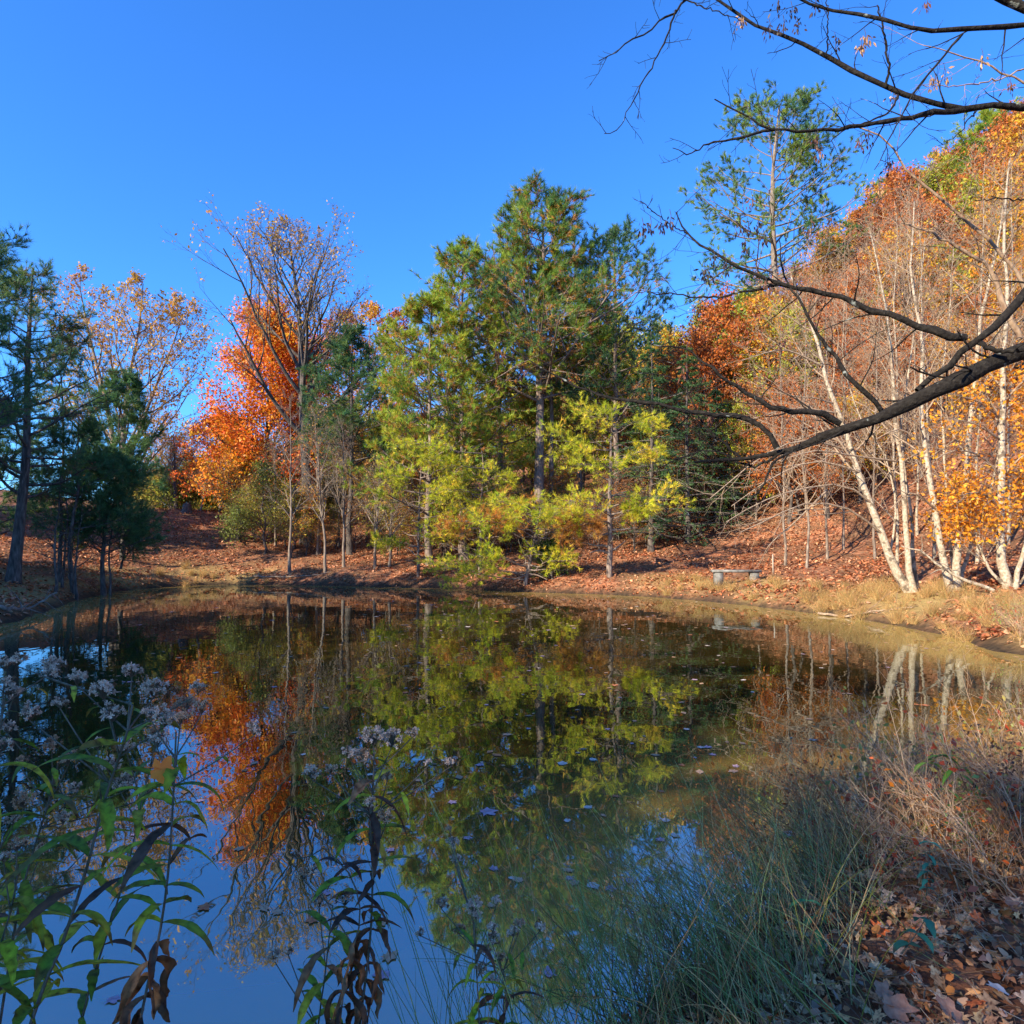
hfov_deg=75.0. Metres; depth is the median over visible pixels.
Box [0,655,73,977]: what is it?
boneset plant
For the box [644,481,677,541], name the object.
understory tree
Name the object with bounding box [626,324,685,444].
hickory tree
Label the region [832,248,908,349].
oak tree
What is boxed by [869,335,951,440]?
oak tree
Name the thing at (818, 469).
oak tree
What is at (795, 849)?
rush clump
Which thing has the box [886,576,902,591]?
grass tussock
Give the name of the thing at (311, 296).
tulip tree
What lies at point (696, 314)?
hickory tree
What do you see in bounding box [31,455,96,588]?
sapling
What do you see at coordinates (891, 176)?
oak tree
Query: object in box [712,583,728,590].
grass tussock
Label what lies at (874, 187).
maple tree
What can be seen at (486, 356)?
pine tree
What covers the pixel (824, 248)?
maple tree
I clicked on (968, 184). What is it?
hickory tree
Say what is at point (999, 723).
dry shrub
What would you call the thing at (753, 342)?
maple tree
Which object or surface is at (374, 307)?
maple tree
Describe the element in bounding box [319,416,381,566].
bare sapling
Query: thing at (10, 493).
pine tree
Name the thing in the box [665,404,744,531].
understory tree
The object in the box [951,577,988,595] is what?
grass tussock
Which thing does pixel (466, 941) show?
reed tuft
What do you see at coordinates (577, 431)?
pine tree
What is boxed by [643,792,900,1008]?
rush clump
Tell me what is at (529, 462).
hickory tree
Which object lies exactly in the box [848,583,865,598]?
grass tussock
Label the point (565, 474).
understory tree
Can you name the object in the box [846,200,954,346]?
oak tree
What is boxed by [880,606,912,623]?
grass tussock
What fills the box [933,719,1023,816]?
withered bush
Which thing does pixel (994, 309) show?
bare tree
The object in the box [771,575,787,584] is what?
grass tussock
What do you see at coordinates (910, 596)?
grass tussock
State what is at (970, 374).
overhanging tree
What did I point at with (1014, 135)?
maple tree
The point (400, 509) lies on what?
understory tree
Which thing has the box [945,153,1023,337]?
maple tree
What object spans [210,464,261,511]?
understory tree
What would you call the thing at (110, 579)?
sapling
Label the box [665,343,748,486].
hickory tree
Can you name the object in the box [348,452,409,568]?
bare sapling
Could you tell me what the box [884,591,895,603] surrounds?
grass tussock
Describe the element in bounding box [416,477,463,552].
understory tree
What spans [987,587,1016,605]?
grass tussock
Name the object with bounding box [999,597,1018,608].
grass tussock
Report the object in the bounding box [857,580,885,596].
grass tussock
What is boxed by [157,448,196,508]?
bare sapling
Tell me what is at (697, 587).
grass tussock
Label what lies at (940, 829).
dry shrub
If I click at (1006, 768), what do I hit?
withered bush
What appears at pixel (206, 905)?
floating leaf
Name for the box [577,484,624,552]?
understory tree
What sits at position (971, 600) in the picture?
grass tussock
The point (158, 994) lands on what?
boneset plant
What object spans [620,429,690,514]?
understory tree
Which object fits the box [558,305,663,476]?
hickory tree
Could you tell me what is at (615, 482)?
understory tree
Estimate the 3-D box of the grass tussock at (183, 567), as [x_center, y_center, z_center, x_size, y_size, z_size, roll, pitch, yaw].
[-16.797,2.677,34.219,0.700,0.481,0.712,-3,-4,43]
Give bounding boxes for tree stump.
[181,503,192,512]
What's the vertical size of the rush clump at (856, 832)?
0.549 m
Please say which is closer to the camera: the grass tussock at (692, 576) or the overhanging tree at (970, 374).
the overhanging tree at (970, 374)
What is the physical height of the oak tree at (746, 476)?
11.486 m
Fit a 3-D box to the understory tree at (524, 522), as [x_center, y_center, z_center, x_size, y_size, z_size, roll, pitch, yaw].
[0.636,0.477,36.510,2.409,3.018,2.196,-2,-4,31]
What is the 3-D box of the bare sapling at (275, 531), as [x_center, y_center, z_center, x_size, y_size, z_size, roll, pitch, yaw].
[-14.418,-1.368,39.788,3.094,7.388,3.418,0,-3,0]
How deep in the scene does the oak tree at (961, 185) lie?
47.50 m
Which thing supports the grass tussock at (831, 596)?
on the ground at (706, 553)
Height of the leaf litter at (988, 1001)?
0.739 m
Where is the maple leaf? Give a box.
[144,755,174,783]
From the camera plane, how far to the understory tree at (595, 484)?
38.26 m
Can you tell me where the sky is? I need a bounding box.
[0,0,1023,497]
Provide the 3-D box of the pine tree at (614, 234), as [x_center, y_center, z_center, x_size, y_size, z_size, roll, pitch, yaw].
[6.308,-7.517,37.425,7.295,18.289,8.984,2,-4,-38]
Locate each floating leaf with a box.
[103,994,120,1003]
[197,902,213,909]
[233,846,246,850]
[258,904,269,911]
[271,908,284,914]
[305,916,316,922]
[372,968,389,978]
[378,950,397,962]
[475,807,498,815]
[512,876,522,882]
[540,965,557,976]
[587,882,599,889]
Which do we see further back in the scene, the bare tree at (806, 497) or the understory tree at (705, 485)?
the understory tree at (705, 485)
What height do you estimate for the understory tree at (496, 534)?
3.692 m
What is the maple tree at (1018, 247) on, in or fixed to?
on the ground at (706, 553)
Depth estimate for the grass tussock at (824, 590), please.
19.40 m
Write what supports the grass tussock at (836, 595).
on the ground at (706, 553)
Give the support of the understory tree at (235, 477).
on the ground at (706, 553)
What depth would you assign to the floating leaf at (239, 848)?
4.00 m
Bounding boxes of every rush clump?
[413,778,837,1023]
[429,800,754,1023]
[527,824,783,1023]
[533,785,827,977]
[542,807,816,1023]
[552,760,884,1022]
[569,785,924,1023]
[574,756,929,1023]
[577,853,861,1023]
[627,793,821,949]
[633,760,890,949]
[633,773,856,927]
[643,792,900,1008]
[646,733,942,919]
[709,779,923,941]
[714,753,913,896]
[755,745,957,882]
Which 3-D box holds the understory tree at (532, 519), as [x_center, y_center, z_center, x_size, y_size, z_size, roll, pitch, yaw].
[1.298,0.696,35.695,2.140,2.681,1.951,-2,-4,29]
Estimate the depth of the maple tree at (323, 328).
61.74 m
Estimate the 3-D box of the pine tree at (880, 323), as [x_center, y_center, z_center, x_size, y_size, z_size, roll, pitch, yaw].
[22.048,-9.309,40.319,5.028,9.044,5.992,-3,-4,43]
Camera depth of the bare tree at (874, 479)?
27.23 m
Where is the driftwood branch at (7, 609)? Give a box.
[0,584,64,616]
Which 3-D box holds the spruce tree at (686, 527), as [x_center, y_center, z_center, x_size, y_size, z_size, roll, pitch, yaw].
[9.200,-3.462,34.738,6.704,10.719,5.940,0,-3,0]
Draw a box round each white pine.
[364,442,501,576]
[385,423,540,574]
[416,487,609,591]
[506,391,696,577]
[676,78,885,320]
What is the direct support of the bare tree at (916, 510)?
on the ground at (706, 553)
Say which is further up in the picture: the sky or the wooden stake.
the sky
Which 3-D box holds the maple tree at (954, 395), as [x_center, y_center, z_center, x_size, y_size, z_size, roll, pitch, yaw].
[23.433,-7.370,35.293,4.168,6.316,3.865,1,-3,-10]
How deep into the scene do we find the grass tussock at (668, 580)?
25.39 m
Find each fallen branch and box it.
[253,564,330,577]
[435,534,475,574]
[818,587,917,617]
[884,533,994,592]
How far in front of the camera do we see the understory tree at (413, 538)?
34.82 m
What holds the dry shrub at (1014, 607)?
on the ground at (706, 553)
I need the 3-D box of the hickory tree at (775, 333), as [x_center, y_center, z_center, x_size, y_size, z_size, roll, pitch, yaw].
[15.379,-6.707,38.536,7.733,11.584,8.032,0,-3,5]
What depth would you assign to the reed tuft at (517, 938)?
1.79 m
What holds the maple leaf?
attached to the boneset plant at (158, 994)
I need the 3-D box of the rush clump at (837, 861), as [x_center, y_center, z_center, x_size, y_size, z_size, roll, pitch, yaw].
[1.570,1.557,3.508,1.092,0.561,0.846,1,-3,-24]
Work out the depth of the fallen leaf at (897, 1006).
2.21 m
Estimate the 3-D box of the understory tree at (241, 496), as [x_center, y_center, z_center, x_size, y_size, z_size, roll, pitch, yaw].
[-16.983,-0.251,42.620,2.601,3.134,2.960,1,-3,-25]
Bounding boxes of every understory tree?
[132,405,189,504]
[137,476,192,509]
[150,435,192,478]
[154,429,205,469]
[163,416,214,467]
[178,461,227,506]
[193,406,283,501]
[199,436,256,526]
[209,466,254,506]
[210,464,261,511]
[211,454,267,509]
[212,497,262,548]
[220,481,270,522]
[226,486,265,530]
[227,456,300,554]
[227,475,277,534]
[227,495,278,541]
[228,482,267,531]
[242,494,265,534]
[258,478,318,557]
[259,487,323,545]
[264,501,298,539]
[266,488,338,554]
[272,438,336,517]
[274,507,309,548]
[279,481,334,555]
[300,509,335,553]
[320,502,345,548]
[326,497,378,552]
[345,448,406,533]
[347,480,380,541]
[353,484,421,550]
[355,449,432,539]
[364,500,413,547]
[380,510,412,554]
[381,488,416,541]
[382,500,416,551]
[395,494,466,547]
[397,509,438,551]
[402,480,473,557]
[408,493,459,558]
[410,481,457,548]
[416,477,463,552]
[431,488,470,553]
[446,480,489,553]
[465,491,514,551]
[467,494,521,546]
[477,474,523,553]
[493,518,524,552]
[494,484,534,552]
[499,477,529,544]
[510,495,533,545]
[512,482,546,541]
[512,498,545,540]
[521,503,544,536]
[527,509,558,549]
[532,478,577,522]
[533,463,584,534]
[540,493,571,538]
[544,484,578,525]
[565,494,593,546]
[567,470,622,511]
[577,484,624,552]
[579,504,605,545]
[582,503,605,542]
[592,481,629,528]
[594,467,635,539]
[601,488,641,540]
[612,478,661,551]
[614,498,652,547]
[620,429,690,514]
[622,397,696,510]
[623,397,683,476]
[625,434,697,538]
[627,408,678,492]
[629,501,664,545]
[643,473,675,517]
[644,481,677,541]
[647,421,689,507]
[664,437,720,528]
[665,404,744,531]
[673,448,705,513]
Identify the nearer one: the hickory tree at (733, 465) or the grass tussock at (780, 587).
the grass tussock at (780, 587)
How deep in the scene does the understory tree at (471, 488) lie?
35.78 m
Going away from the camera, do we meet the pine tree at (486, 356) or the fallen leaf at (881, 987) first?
the fallen leaf at (881, 987)
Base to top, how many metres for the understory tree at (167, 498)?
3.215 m
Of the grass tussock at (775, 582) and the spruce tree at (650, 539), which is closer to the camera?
the grass tussock at (775, 582)
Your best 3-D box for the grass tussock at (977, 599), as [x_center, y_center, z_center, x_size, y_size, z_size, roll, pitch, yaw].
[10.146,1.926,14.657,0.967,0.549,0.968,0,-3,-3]
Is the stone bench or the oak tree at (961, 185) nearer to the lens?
the stone bench
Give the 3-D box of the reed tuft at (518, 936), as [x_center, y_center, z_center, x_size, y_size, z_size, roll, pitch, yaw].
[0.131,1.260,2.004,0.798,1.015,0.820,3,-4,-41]
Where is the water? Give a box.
[0,585,1023,1023]
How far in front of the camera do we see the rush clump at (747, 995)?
2.26 m
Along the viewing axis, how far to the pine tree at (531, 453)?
55.75 m
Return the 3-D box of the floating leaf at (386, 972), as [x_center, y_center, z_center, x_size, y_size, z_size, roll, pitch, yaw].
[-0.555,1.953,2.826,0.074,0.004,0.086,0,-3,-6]
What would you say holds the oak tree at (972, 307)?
on the ground at (706, 553)
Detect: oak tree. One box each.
[23,261,219,477]
[320,425,371,486]
[363,395,415,477]
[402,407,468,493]
[455,448,489,481]
[501,387,544,481]
[544,361,588,472]
[575,364,627,472]
[622,360,673,443]
[631,278,779,506]
[631,343,725,462]
[655,326,750,515]
[671,328,691,345]
[687,315,734,389]
[737,384,828,513]
[739,369,848,523]
[784,261,811,297]
[787,300,883,410]
[791,399,873,518]
[793,272,855,366]
[796,265,883,359]
[804,370,855,492]
[810,244,853,286]
[810,263,923,454]
[818,205,888,274]
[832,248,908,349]
[838,251,909,341]
[845,340,916,474]
[846,164,922,254]
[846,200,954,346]
[850,158,941,257]
[854,193,993,380]
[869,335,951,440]
[885,307,950,422]
[917,190,1006,269]
[923,140,986,198]
[928,195,998,316]
[936,100,1018,227]
[939,168,1007,248]
[947,288,1020,407]
[951,123,989,154]
[965,142,1023,267]
[986,97,1023,153]
[1007,168,1023,255]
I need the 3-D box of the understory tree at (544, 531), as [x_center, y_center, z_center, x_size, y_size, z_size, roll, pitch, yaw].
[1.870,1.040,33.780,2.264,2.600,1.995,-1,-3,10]
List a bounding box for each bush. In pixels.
[111,515,172,568]
[130,481,154,503]
[134,465,194,507]
[134,470,187,507]
[143,465,206,506]
[165,481,206,509]
[182,478,225,509]
[189,483,227,509]
[203,478,258,511]
[277,484,340,517]
[279,477,364,518]
[281,468,342,513]
[320,481,363,517]
[325,485,373,518]
[525,536,575,579]
[914,743,1023,862]
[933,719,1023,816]
[952,698,1023,823]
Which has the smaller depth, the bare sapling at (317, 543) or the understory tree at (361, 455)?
the bare sapling at (317, 543)
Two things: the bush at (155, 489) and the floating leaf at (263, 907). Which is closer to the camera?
the floating leaf at (263, 907)
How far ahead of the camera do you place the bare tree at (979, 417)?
22.36 m
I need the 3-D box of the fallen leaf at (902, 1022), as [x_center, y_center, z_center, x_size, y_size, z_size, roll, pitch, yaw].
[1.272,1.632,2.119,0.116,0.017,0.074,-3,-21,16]
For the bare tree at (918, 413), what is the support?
on the ground at (706, 553)
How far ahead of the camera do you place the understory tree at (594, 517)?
35.03 m
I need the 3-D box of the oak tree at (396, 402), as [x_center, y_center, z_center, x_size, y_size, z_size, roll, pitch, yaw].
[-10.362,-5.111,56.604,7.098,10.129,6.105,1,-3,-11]
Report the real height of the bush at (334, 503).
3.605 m
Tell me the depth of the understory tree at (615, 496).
36.71 m
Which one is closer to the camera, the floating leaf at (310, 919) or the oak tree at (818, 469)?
the floating leaf at (310, 919)
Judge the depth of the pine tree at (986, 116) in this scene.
56.67 m
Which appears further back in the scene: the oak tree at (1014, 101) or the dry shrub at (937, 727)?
the oak tree at (1014, 101)
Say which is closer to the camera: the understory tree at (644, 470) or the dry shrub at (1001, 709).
the dry shrub at (1001, 709)
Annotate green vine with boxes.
[788,898,826,957]
[893,917,935,954]
[913,754,995,829]
[917,840,940,895]
[929,788,984,847]
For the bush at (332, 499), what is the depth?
50.21 m
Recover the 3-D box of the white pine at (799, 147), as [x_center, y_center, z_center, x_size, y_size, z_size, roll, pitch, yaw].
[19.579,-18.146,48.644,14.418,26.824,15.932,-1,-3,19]
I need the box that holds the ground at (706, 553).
[0,305,1023,1023]
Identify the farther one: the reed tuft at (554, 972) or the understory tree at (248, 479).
the understory tree at (248, 479)
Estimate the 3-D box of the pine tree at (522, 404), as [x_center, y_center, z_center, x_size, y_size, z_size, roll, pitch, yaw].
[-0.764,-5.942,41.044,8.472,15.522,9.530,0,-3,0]
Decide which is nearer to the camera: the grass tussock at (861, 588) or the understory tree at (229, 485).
the grass tussock at (861, 588)
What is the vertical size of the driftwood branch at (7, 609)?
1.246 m
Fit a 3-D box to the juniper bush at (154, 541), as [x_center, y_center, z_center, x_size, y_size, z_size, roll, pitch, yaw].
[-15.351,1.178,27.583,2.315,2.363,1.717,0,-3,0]
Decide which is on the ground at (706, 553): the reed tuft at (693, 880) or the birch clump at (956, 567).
the birch clump at (956, 567)
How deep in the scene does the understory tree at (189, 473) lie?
49.52 m
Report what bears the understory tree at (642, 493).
on the ground at (706, 553)
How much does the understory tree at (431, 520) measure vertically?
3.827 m
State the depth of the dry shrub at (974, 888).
3.02 m
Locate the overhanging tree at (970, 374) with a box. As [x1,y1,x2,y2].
[486,0,1023,527]
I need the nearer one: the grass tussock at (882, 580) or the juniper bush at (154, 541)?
the grass tussock at (882, 580)
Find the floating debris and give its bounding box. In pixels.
[1,585,1007,793]
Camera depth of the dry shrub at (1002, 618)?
12.51 m
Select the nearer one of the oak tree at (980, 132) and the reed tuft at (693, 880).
the reed tuft at (693, 880)
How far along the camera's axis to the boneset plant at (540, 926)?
1.70 m
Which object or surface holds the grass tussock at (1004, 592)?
on the ground at (706, 553)
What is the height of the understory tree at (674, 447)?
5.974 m
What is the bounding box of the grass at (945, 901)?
[564,725,1023,1023]
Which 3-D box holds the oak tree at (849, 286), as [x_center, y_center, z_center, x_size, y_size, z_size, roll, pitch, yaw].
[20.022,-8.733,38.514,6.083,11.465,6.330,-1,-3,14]
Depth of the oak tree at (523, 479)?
58.28 m
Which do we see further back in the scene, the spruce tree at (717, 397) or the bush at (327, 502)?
the bush at (327, 502)
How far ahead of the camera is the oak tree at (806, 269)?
70.61 m
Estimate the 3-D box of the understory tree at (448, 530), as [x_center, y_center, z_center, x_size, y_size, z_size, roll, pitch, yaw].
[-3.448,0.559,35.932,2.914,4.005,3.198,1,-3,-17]
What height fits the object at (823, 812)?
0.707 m
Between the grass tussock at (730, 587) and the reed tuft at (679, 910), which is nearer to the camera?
the reed tuft at (679, 910)
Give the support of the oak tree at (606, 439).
on the ground at (706, 553)
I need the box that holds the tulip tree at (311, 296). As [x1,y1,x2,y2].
[159,192,395,544]
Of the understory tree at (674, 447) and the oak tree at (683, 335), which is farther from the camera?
the oak tree at (683, 335)
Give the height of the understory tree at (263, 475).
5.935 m
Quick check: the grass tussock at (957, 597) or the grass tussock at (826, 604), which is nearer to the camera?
the grass tussock at (957, 597)
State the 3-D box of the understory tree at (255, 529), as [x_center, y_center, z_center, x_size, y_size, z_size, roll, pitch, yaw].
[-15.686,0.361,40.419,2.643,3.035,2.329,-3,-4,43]
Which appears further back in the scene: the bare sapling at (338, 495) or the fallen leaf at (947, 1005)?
the bare sapling at (338, 495)
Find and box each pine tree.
[0,220,62,444]
[0,257,135,583]
[0,393,67,537]
[4,325,131,582]
[6,406,140,596]
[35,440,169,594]
[75,364,171,560]
[291,321,418,554]
[309,409,344,488]
[335,286,504,565]
[340,403,383,486]
[365,392,422,487]
[370,233,565,560]
[407,168,670,548]
[418,381,479,479]
[437,297,563,536]
[473,428,519,492]
[476,241,623,540]
[503,313,659,522]
[512,399,558,483]
[544,381,598,476]
[549,213,712,537]
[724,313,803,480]
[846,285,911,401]
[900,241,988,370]
[928,96,1023,195]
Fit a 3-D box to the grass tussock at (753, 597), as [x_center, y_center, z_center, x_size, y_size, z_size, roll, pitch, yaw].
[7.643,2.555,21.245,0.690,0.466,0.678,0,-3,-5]
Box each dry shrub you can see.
[693,738,890,860]
[708,700,983,846]
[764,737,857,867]
[778,747,929,855]
[799,707,967,831]
[802,683,1023,846]
[811,712,989,917]
[838,726,1023,870]
[840,653,1023,936]
[843,731,1023,905]
[870,695,1023,805]
[875,681,999,826]
[876,702,962,805]
[892,712,1023,792]
[901,738,1023,865]
[923,649,1023,864]
[927,683,1023,796]
[957,596,1015,626]
[961,698,1023,784]
[971,594,1023,631]
[991,594,1023,641]
[1001,593,1023,618]
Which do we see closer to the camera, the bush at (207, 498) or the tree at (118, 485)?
the tree at (118, 485)
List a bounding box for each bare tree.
[332,392,383,520]
[492,402,524,494]
[553,374,576,482]
[576,333,634,490]
[618,380,645,483]
[705,382,769,520]
[715,270,759,302]
[726,266,864,565]
[746,253,870,567]
[757,254,825,370]
[758,225,906,549]
[761,260,794,292]
[765,250,905,558]
[787,182,1007,564]
[817,204,961,558]
[844,149,1022,557]
[847,203,1002,535]
[863,129,1023,563]
[892,369,943,477]
[928,135,1023,543]
[947,223,1008,347]
[974,272,1020,388]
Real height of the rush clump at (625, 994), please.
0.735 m
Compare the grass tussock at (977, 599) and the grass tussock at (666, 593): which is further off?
the grass tussock at (666, 593)
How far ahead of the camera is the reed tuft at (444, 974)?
1.77 m
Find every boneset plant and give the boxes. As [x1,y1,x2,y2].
[0,651,208,1023]
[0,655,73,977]
[0,719,154,1023]
[0,836,91,1023]
[13,725,197,1023]
[100,698,260,1023]
[266,867,360,1023]
[290,848,400,1023]
[301,725,456,1023]
[414,918,549,1023]
[435,824,512,1023]
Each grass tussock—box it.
[152,567,167,575]
[178,561,187,568]
[180,578,192,585]
[185,567,198,575]
[197,572,207,576]
[208,571,221,577]
[656,583,675,595]
[660,574,677,584]
[671,572,687,581]
[676,583,688,590]
[687,571,704,579]
[692,575,710,589]
[706,576,722,590]
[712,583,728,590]
[721,576,745,590]
[741,575,754,585]
[742,586,763,599]
[768,581,784,588]
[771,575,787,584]
[791,584,825,602]
[796,585,816,596]
[804,574,824,587]
[805,597,830,613]
[806,590,836,607]
[808,582,834,594]
[815,586,829,598]
[821,597,840,609]
[824,590,838,601]
[829,598,843,609]
[830,583,861,601]
[833,584,856,598]
[833,591,857,604]
[833,607,847,617]
[836,577,851,586]
[838,590,867,607]
[843,601,875,619]
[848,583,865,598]
[852,578,875,592]
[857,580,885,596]
[864,587,891,600]
[869,573,896,591]
[871,573,894,588]
[873,581,902,599]
[876,601,914,620]
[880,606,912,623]
[883,589,921,609]
[883,601,893,611]
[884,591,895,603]
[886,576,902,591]
[901,613,924,624]
[902,591,919,601]
[912,582,944,597]
[913,594,955,616]
[916,581,938,597]
[921,573,954,591]
[930,581,961,597]
[932,615,953,628]
[933,621,966,637]
[945,603,970,620]
[946,623,988,641]
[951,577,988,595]
[951,590,966,602]
[952,585,965,596]
[953,590,988,610]
[956,594,993,613]
[957,589,1002,611]
[969,595,1015,623]
[974,610,1009,626]
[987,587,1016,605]
[990,610,1023,639]
[991,590,1020,607]
[993,585,1014,597]
[993,591,1013,604]
[997,598,1023,617]
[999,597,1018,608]
[1006,591,1023,611]
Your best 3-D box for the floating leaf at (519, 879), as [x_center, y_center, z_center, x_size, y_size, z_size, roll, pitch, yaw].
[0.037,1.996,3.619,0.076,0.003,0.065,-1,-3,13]
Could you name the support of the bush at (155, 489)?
on the ground at (706, 553)
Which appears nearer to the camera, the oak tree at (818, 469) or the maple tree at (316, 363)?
the oak tree at (818, 469)
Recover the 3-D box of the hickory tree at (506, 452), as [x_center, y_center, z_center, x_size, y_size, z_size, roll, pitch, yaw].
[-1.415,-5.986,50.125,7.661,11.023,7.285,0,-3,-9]
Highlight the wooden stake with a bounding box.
[772,554,773,573]
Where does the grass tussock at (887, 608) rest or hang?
on the ground at (706, 553)
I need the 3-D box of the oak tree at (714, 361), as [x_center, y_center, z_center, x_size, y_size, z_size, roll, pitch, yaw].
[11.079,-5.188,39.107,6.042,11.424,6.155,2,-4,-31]
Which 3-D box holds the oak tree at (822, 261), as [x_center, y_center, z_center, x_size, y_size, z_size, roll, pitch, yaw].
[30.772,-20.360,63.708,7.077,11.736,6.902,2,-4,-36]
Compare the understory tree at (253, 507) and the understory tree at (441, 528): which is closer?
the understory tree at (441, 528)
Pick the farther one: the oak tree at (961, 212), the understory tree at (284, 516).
the oak tree at (961, 212)
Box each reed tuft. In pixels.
[313,881,576,1023]
[314,769,659,1023]
[325,778,704,1023]
[343,765,626,1023]
[374,777,692,1023]
[421,874,686,1023]
[447,780,720,1023]
[457,821,758,1023]
[494,789,779,1023]
[507,834,697,1023]
[549,837,739,1022]
[556,827,757,1023]
[566,747,817,1023]
[587,815,759,989]
[622,811,789,966]
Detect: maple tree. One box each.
[168,413,253,511]
[176,278,355,527]
[277,330,360,449]
[317,305,379,451]
[339,298,423,494]
[349,307,440,415]
[699,291,815,493]
[741,288,831,435]
[788,219,857,284]
[801,230,856,284]
[822,203,873,263]
[834,217,975,397]
[835,172,896,252]
[909,314,993,429]
[911,193,979,328]
[923,142,954,192]
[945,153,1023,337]
[952,111,1023,305]
[971,253,1023,384]
[977,228,1023,339]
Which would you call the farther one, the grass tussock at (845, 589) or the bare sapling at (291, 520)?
the bare sapling at (291, 520)
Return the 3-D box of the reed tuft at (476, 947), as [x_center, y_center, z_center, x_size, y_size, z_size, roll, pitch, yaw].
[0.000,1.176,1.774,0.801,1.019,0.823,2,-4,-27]
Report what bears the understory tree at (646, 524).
on the ground at (706, 553)
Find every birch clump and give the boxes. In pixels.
[674,191,1000,592]
[828,146,1023,591]
[896,124,1023,588]
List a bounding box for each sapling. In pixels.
[24,462,95,591]
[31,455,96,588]
[41,500,94,578]
[52,495,110,599]
[85,468,131,594]
[152,433,200,508]
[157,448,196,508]
[184,464,221,510]
[240,431,297,546]
[257,388,329,572]
[280,399,345,572]
[294,395,347,554]
[315,432,356,546]
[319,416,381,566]
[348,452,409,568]
[371,466,416,566]
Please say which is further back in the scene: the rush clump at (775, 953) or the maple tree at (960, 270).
the maple tree at (960, 270)
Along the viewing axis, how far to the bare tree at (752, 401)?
36.22 m
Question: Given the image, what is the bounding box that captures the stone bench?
[711,570,761,585]
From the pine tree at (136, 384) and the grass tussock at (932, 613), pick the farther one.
the pine tree at (136, 384)
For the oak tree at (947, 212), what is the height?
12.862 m
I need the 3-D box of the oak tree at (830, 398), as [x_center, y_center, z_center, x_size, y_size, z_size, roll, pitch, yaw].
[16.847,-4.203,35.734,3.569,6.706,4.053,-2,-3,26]
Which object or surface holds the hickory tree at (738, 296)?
on the ground at (706, 553)
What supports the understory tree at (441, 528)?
on the ground at (706, 553)
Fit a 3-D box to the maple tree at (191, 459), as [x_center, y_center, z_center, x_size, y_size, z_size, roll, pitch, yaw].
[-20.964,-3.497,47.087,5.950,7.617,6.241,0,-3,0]
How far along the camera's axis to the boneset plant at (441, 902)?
1.66 m
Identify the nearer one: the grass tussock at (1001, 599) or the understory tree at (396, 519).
the grass tussock at (1001, 599)
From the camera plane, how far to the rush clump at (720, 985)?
2.45 m
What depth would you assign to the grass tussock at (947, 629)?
13.65 m
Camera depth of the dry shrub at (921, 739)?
4.09 m
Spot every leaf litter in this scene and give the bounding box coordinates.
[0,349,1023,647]
[595,786,1023,1023]
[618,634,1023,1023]
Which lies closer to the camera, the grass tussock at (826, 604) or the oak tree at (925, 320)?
the grass tussock at (826, 604)
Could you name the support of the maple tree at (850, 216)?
on the ground at (706, 553)
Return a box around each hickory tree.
[311,396,368,488]
[334,405,400,512]
[390,411,435,503]
[435,387,496,481]
[453,365,534,487]
[509,389,575,482]
[546,378,629,489]
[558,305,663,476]
[601,342,637,464]
[620,316,684,431]
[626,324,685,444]
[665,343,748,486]
[676,296,715,339]
[701,397,778,519]
[705,299,738,330]
[708,311,747,466]
[710,291,793,396]
[720,281,762,364]
[725,295,835,491]
[741,324,841,462]
[819,378,915,502]
[895,148,966,222]
[930,173,1022,320]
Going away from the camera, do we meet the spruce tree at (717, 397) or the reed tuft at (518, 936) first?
the reed tuft at (518, 936)
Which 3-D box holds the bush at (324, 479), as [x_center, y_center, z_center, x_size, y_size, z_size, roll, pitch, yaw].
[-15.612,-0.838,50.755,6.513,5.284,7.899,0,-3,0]
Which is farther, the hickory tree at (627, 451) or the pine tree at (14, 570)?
the hickory tree at (627, 451)
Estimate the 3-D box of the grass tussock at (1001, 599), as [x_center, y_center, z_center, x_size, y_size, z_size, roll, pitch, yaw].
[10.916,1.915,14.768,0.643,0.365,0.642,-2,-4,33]
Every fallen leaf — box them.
[872,992,919,1021]
[874,979,893,999]
[892,1019,920,1023]
[910,913,926,927]
[935,995,962,1023]
[987,981,1009,995]
[1005,896,1022,911]
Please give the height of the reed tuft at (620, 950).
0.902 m
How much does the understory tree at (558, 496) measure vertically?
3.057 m
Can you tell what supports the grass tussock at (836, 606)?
on the ground at (706, 553)
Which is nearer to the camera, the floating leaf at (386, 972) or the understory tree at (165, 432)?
the floating leaf at (386, 972)
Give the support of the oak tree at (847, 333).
on the ground at (706, 553)
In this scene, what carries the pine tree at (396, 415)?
on the ground at (706, 553)
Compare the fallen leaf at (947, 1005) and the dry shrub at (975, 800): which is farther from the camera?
the dry shrub at (975, 800)
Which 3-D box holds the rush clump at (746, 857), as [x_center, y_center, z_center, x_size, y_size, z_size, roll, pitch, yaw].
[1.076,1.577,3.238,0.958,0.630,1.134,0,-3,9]
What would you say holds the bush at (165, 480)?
on the ground at (706, 553)
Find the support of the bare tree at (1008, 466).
on the ground at (706, 553)
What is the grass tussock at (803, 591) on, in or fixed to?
on the ground at (706, 553)
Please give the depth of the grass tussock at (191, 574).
33.34 m
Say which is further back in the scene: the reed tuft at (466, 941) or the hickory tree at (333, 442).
the hickory tree at (333, 442)
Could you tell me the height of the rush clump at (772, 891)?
0.654 m
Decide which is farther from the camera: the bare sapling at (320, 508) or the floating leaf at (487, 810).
the bare sapling at (320, 508)
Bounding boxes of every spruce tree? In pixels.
[600,332,709,551]
[632,345,756,546]
[676,388,761,524]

